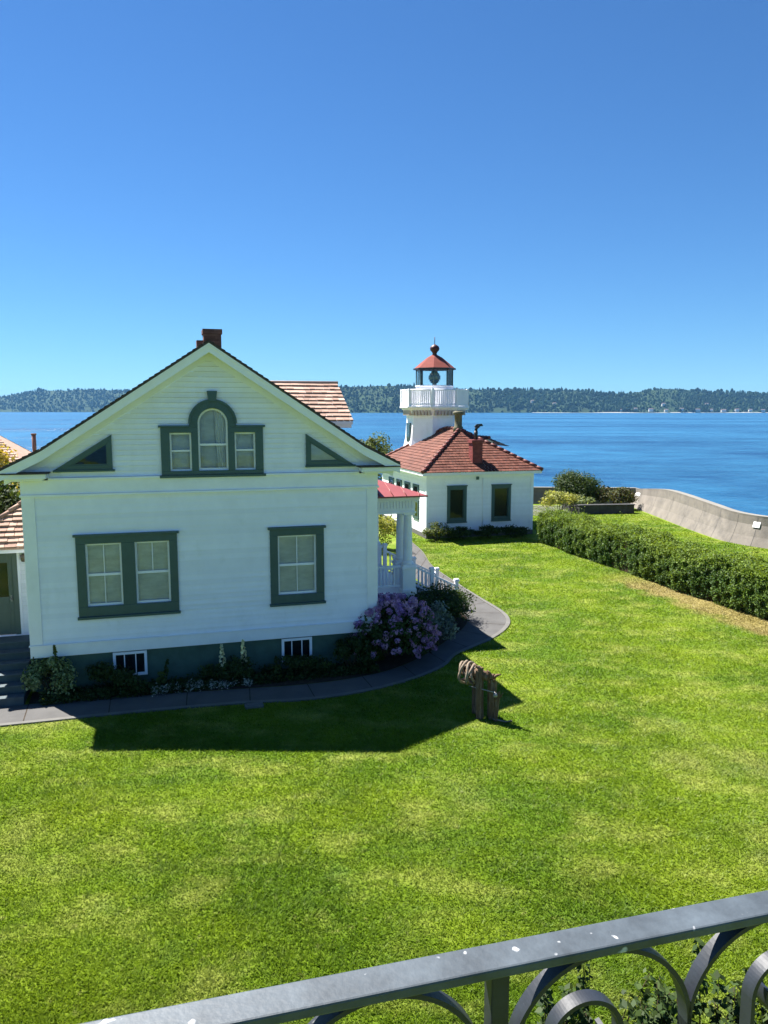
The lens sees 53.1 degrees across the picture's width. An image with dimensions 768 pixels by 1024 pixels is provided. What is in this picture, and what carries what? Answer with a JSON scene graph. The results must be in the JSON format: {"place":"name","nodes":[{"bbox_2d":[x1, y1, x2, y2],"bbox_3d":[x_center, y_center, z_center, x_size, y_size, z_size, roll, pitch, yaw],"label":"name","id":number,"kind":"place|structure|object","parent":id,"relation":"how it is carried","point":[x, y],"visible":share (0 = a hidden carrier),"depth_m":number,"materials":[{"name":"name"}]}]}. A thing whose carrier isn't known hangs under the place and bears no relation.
{"place":"outdoors","nodes":[
{"label":"outdoors","id":0,"kind":"place"},
{"bbox_2d":[0,433,36,541],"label":"neighbour building","id":1,"kind":"structure","parent":0,"point":[21,451],"depth_m":38.79,"materials":[{"name":"white paint"}]},
{"bbox_2d":[0,389,125,411],"bbox_3d":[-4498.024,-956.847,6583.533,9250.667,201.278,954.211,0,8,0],"label":"distant headland","id":2,"kind":"structure","parent":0,"point":[85,409],"depth_m":6454.43,"materials":[{"name":"green plant"}]},
{"bbox_2d":[0,387,152,411],"bbox_3d":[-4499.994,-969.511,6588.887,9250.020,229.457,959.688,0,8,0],"label":"headland forest","id":3,"kind":"object","parent":2,"relation":"on","point":[38,394],"visible":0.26,"depth_m":6564.40,"materials":[{"name":"green plant"}]},
{"bbox_2d":[0,543,505,722],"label":"path","id":4,"kind":"structure","parent":0,"point":[484,615],"depth_m":18.82,"materials":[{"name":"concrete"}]},
{"bbox_2d":[0,542,509,726],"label":"path edging","id":5,"kind":"object","parent":4,"relation":"on","point":[495,635],"visible":0.96,"depth_m":18.17,"materials":[{"name":"concrete"}]},
{"bbox_2d":[0,504,767,1023],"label":"lawn","id":6,"kind":"structure","parent":0,"point":[416,778],"depth_m":13.53,"materials":[{"name":"green plant"}]},
{"bbox_2d":[0,443,19,491],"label":"garden tree","id":7,"kind":"object","parent":6,"relation":"on","point":[4,459],"visible":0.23,"depth_m":32.45,"materials":[{"name":"yellow plant"}]},
{"bbox_2d":[0,462,22,544],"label":"garden tree","id":8,"kind":"object","parent":6,"relation":"on","point":[9,499],"visible":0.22,"depth_m":23.36,"materials":[{"name":"green plant"}]},
{"bbox_2d":[0,329,459,706],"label":"keepers house","id":9,"kind":"structure","parent":6,"relation":"on","point":[184,520],"depth_m":19.13,"materials":[{"name":"white paint"}]},
{"bbox_2d":[0,553,20,634],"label":"door","id":10,"kind":"structure","parent":9,"relation":"in","point":[10,621],"depth_m":19.53,"materials":[{"name":"green wood"}]},
{"bbox_2d":[53,435,114,472],"bbox_3d":[-7.070,-1.377,18.091,1.370,0.868,0.115,-2,8,-16],"label":"window","id":11,"kind":"structure","parent":9,"relation":"in","point":[98,458],"depth_m":18.16,"materials":[{"name":"green paint"}]},
{"bbox_2d":[72,531,180,620],"bbox_3d":[-6.234,1.526,18.764,2.440,2.075,0.202,-2,8,-16],"label":"window","id":12,"kind":"structure","parent":9,"relation":"in","point":[132,574],"depth_m":18.76,"materials":[{"name":"green paint"}]},
{"bbox_2d":[113,650,147,674],"bbox_3d":[-6.287,3.754,19.059,0.800,0.620,0.060,-2,8,-16],"label":"basement window","id":13,"kind":"structure","parent":9,"relation":"in","point":[136,660],"depth_m":19.09,"materials":[{"name":"white paint"}]},
{"bbox_2d":[158,391,265,477],"bbox_3d":[-4.229,-1.920,18.948,2.560,2.100,0.322,-2,8,-16],"label":"window","id":14,"kind":"structure","parent":9,"relation":"in","point":[212,443],"depth_m":18.99,"materials":[{"name":"green paint"}]},
{"bbox_2d":[267,525,325,606],"bbox_3d":[-2.244,1.387,19.900,1.500,2.055,0.202,-2,8,-16],"label":"window","id":15,"kind":"structure","parent":9,"relation":"in","point":[296,552],"depth_m":19.95,"materials":[{"name":"green paint"}]},
{"bbox_2d":[281,636,311,661],"bbox_3d":[-2.287,3.605,20.196,0.800,0.620,0.060,-2,8,-16],"label":"basement window","id":16,"kind":"structure","parent":9,"relation":"in","point":[299,645],"depth_m":20.20,"materials":[{"name":"white paint"}]},
{"bbox_2d":[305,434,355,467],"bbox_3d":[-1.370,-1.581,19.713,1.310,0.848,0.115,-2,8,-16],"label":"window","id":17,"kind":"structure","parent":9,"relation":"in","point":[317,454],"depth_m":19.66,"materials":[{"name":"green paint"}]},
{"bbox_2d":[29,612,467,703],"bbox_3d":[-2.003,4.040,21.062,13.818,0.050,3.838,-6,9,-37],"label":"flower bed","id":18,"kind":"object","parent":6,"relation":"on","point":[388,663],"visible":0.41,"depth_m":19.70,"materials":[{"name":"soil"}]},
{"bbox_2d":[20,656,77,700],"bbox_3d":[-7.910,3.942,18.349,1.399,1.044,0.999,0,8,0],"label":"shrub","id":19,"kind":"object","parent":18,"relation":"on","point":[33,677],"visible":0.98,"depth_m":18.20,"materials":[{"name":"green plant"}]},
{"bbox_2d":[53,644,68,695],"bbox_3d":[-7.712,3.792,18.320,0.359,1.323,0.363,-7,10,-41],"label":"flower spike","id":20,"kind":"object","parent":18,"relation":"on","point":[55,654],"visible":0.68,"depth_m":18.25,"materials":[{"name":"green plant"}]},
{"bbox_2d":[84,661,147,691],"bbox_3d":[-6.469,4.010,18.632,1.617,0.799,0.879,0,8,0],"label":"shrub","id":21,"kind":"object","parent":18,"relation":"on","point":[105,672],"visible":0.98,"depth_m":18.43,"materials":[{"name":"green plant"}]},
{"bbox_2d":[155,659,168,686],"bbox_3d":[-5.442,3.997,18.912,0.343,0.812,0.344,0,8,0],"label":"flower spike","id":22,"kind":"object","parent":18,"relation":"on","point":[160,673],"visible":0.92,"depth_m":18.87,"materials":[{"name":"green plant"}]},
{"bbox_2d":[150,678,252,696],"bbox_3d":[-4.471,4.234,18.910,2.468,0.258,0.647,-2,8,-17],"label":"white flower edging","id":23,"kind":"object","parent":18,"relation":"on","point":[246,682],"visible":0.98,"depth_m":18.88,"materials":[{"name":"white plant"}]},
{"bbox_2d":[38,660,379,705],"bbox_3d":[-4.139,4.106,19.232,8.263,0.471,0.837,-2,8,-16],"label":"bed ground cover","id":24,"kind":"object","parent":18,"relation":"on","point":[97,691],"visible":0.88,"depth_m":19.00,"materials":[{"name":"green plant"}]},
{"bbox_2d":[218,644,227,680],"bbox_3d":[-4.038,3.817,19.284,0.351,1.066,0.378,0,8,0],"label":"flower spike","id":25,"kind":"object","parent":18,"relation":"on","point":[223,661],"visible":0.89,"depth_m":19.23,"materials":[{"name":"white plant"}]},
{"bbox_2d":[196,655,255,681],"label":"shrub","id":26,"kind":"object","parent":18,"relation":"on","point":[236,666],"visible":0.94,"depth_m":19.15,"materials":[{"name":"green plant"}]},
{"bbox_2d":[240,639,251,679],"bbox_3d":[-3.466,3.752,19.380,0.360,1.136,0.359,0,8,0],"label":"flower spike","id":27,"kind":"object","parent":18,"relation":"on","point":[243,651],"visible":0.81,"depth_m":19.35,"materials":[{"name":"white plant"}]},
{"bbox_2d":[259,653,336,674],"bbox_3d":[-2.232,3.959,19.822,2.029,0.585,0.739,0,8,0],"label":"shrub","id":28,"kind":"object","parent":18,"relation":"on","point":[296,662],"visible":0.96,"depth_m":19.73,"materials":[{"name":"green plant"}]},
{"bbox_2d":[333,632,378,669],"bbox_3d":[-0.737,3.667,20.220,1.206,1.063,0.814,0,8,0],"label":"shrub","id":29,"kind":"object","parent":18,"relation":"on","point":[355,644],"visible":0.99,"depth_m":20.05,"materials":[{"name":"green plant"}]},
{"bbox_2d":[349,592,441,658],"bbox_3d":[0.175,3.143,21.132,2.817,1.872,2.533,0,8,0],"label":"hydrangea","id":30,"kind":"object","parent":18,"relation":"on","point":[404,626],"visible":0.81,"depth_m":20.41,"materials":[{"name":"purple plant"}]},
{"bbox_2d":[393,591,433,614],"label":"shrub","id":31,"kind":"object","parent":18,"relation":"on","point":[427,602],"visible":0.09,"depth_m":23.70,"materials":[{"name":"green plant"}]},
{"bbox_2d":[422,600,459,642],"bbox_3d":[1.578,3.207,22.572,1.251,1.364,1.288,0,8,0],"label":"shrub","id":32,"kind":"object","parent":18,"relation":"on","point":[442,621],"visible":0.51,"depth_m":22.32,"materials":[{"name":"green plant"}]},
{"bbox_2d":[414,580,476,620],"bbox_3d":[1.802,2.930,24.931,2.540,1.303,2.675,0,8,0],"label":"shrub","id":33,"kind":"object","parent":18,"relation":"on","point":[455,601],"visible":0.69,"depth_m":24.49,"materials":[{"name":"green plant"}]},
{"bbox_2d":[244,702,263,709],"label":"stone block","id":34,"kind":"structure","parent":6,"relation":"on","point":[254,705],"depth_m":17.73,"materials":[{"name":"stone"}]},
{"bbox_2d":[359,431,392,480],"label":"garden tree","id":35,"kind":"object","parent":6,"relation":"on","point":[374,443],"visible":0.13,"depth_m":51.60,"materials":[{"name":"green plant"}]},
{"bbox_2d":[378,514,396,544],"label":"shrub","id":36,"kind":"object","parent":6,"relation":"on","point":[387,525],"visible":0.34,"depth_m":37.37,"materials":[{"name":"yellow plant"}]},
{"bbox_2d":[422,522,455,540],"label":"foundation shrub","id":37,"kind":"object","parent":6,"relation":"on","point":[438,531],"visible":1,"depth_m":40.29,"materials":[{"name":"green plant"}]},
{"bbox_2d":[446,526,475,539],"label":"foundation shrub","id":38,"kind":"object","parent":6,"relation":"on","point":[461,531],"visible":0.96,"depth_m":40.64,"materials":[{"name":"green plant"}]},
{"bbox_2d":[382,337,543,538],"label":"lighthouse","id":39,"kind":"object","parent":6,"relation":"on","point":[455,471],"visible":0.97,"depth_m":42.36,"materials":[{"name":"white paint"}]},
{"bbox_2d":[389,476,393,483],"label":"window","id":40,"kind":"structure","parent":39,"relation":"in","point":[391,480],"depth_m":47.04,"materials":[{"name":"glass"}]},
{"bbox_2d":[396,479,401,486],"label":"window","id":41,"kind":"structure","parent":39,"relation":"in","point":[398,482],"depth_m":45.47,"materials":[{"name":"glass"}]},
{"bbox_2d":[404,481,409,489],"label":"window","id":42,"kind":"structure","parent":39,"relation":"in","point":[406,484],"depth_m":44.00,"materials":[{"name":"green paint"}]},
{"bbox_2d":[406,423,410,441],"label":"tower window","id":43,"kind":"structure","parent":39,"relation":"in","point":[408,425],"depth_m":47.97,"materials":[{"name":"teal glass"}]},
{"bbox_2d":[412,483,418,519],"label":"window","id":44,"kind":"structure","parent":39,"relation":"in","point":[415,487],"depth_m":42.45,"materials":[{"name":"green paint"}]},
{"bbox_2d":[446,485,467,522],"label":"window","id":45,"kind":"structure","parent":39,"relation":"in","point":[456,494],"depth_m":41.44,"materials":[{"name":"green paint"}]},
{"bbox_2d":[491,484,511,521],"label":"window","id":46,"kind":"structure","parent":39,"relation":"in","point":[501,493],"depth_m":42.15,"materials":[{"name":"green paint"}]},
{"bbox_2d":[458,660,511,722],"bbox_3d":[2.249,3.971,17.148,1.259,1.249,0.534,6,9,38],"label":"timber winch","id":47,"kind":"object","parent":6,"relation":"on","point":[474,674],"visible":1,"depth_m":17.05,"materials":[{"name":"brown wood"}]},
{"bbox_2d":[474,524,503,537],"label":"foundation shrub","id":48,"kind":"object","parent":6,"relation":"on","point":[484,530],"visible":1,"depth_m":41.06,"materials":[{"name":"green plant"}]},
{"bbox_2d":[498,524,530,536],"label":"foundation shrub","id":49,"kind":"object","parent":6,"relation":"on","point":[516,531],"visible":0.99,"depth_m":41.41,"materials":[{"name":"green plant"}]},
{"bbox_2d":[572,494,594,504],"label":"shrub","id":50,"kind":"object","parent":6,"relation":"on","point":[589,500],"visible":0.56,"depth_m":52.41,"materials":[{"name":"green plant"}]},
{"bbox_2d":[563,502,634,513],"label":"planter wall","id":51,"kind":"structure","parent":6,"relation":"on","point":[604,508],"depth_m":51.13,"materials":[{"name":"concrete"}]},
{"bbox_2d":[594,485,638,503],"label":"shrub","id":52,"kind":"object","parent":6,"relation":"on","point":[625,494],"visible":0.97,"depth_m":53.10,"materials":[{"name":"green plant"}]},
{"bbox_2d":[533,487,767,548],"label":"seawall","id":53,"kind":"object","parent":6,"relation":"on","point":[704,517],"visible":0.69,"depth_m":43.84,"materials":[{"name":"concrete"}]},
{"bbox_2d":[752,522,760,527],"bbox_3d":[18.897,0.649,38.994,0.127,0.286,0.380,-5,9,-31],"label":"wall sign","id":54,"kind":"object","parent":53,"relation":"attached to","point":[756,524],"visible":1,"depth_m":38.97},
{"bbox_2d":[535,937,767,1023],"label":"shrub","id":55,"kind":"object","parent":6,"relation":"on","point":[664,1010],"visible":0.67,"depth_m":7.84,"materials":[{"name":"green plant"}]},
{"bbox_2d":[536,505,767,619],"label":"hedge","id":56,"kind":"object","parent":6,"relation":"on","point":[737,580],"visible":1,"depth_m":30.15,"materials":[{"name":"green plant"}]},
{"bbox_2d":[0,412,767,515],"bbox_3d":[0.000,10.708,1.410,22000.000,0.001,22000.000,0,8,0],"label":"sea","id":57,"kind":"structure","parent":0,"point":[720,458],"depth_m":263.96,"materials":[{"name":"liquid"}]},
{"bbox_2d":[0,0,767,396],"label":"sky","id":58,"kind":"structure","parent":0,"point":[569,194],"materials":[{"name":"blue"}]},
{"bbox_2d":[80,890,767,1023],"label":"balcony railing","id":59,"kind":"object","parent":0,"point":[555,956],"visible":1,"depth_m":0.89,"materials":[{"name":"metal"}]},
{"bbox_2d":[533,505,573,515],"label":"shore paving","id":60,"kind":"structure","parent":0,"point":[538,506],"depth_m":54.46,"materials":[{"name":"concrete"}]},
{"bbox_2d":[538,489,579,509],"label":"shrub","id":61,"kind":"object","parent":60,"relation":"on","point":[562,499],"visible":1,"depth_m":51.65,"materials":[{"name":"yellow plant"}]},
{"bbox_2d":[551,469,608,506],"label":"shrub","id":62,"kind":"object","parent":60,"relation":"on","point":[573,483],"visible":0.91,"depth_m":53.62,"materials":[{"name":"green plant"}]},
{"bbox_2d":[342,386,766,412],"bbox_3d":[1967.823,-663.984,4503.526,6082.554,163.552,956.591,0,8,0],"label":"hills","id":63,"kind":"structure","parent":0,"point":[504,408],"depth_m":4309.41,"materials":[{"name":"green plant"}]},
{"bbox_2d":[339,383,767,412],"bbox_3d":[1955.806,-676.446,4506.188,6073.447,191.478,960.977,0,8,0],"label":"forest","id":64,"kind":"object","parent":63,"relation":"on","point":[512,396],"visible":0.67,"depth_m":4409.08,"materials":[{"name":"green plant"}]},
{"bbox_2d":[532,412,767,412],"bbox_3d":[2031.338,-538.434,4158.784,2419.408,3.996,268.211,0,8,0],"label":"beach","id":65,"kind":"structure","parent":0,"point":[660,412],"depth_m":4154.96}
]}

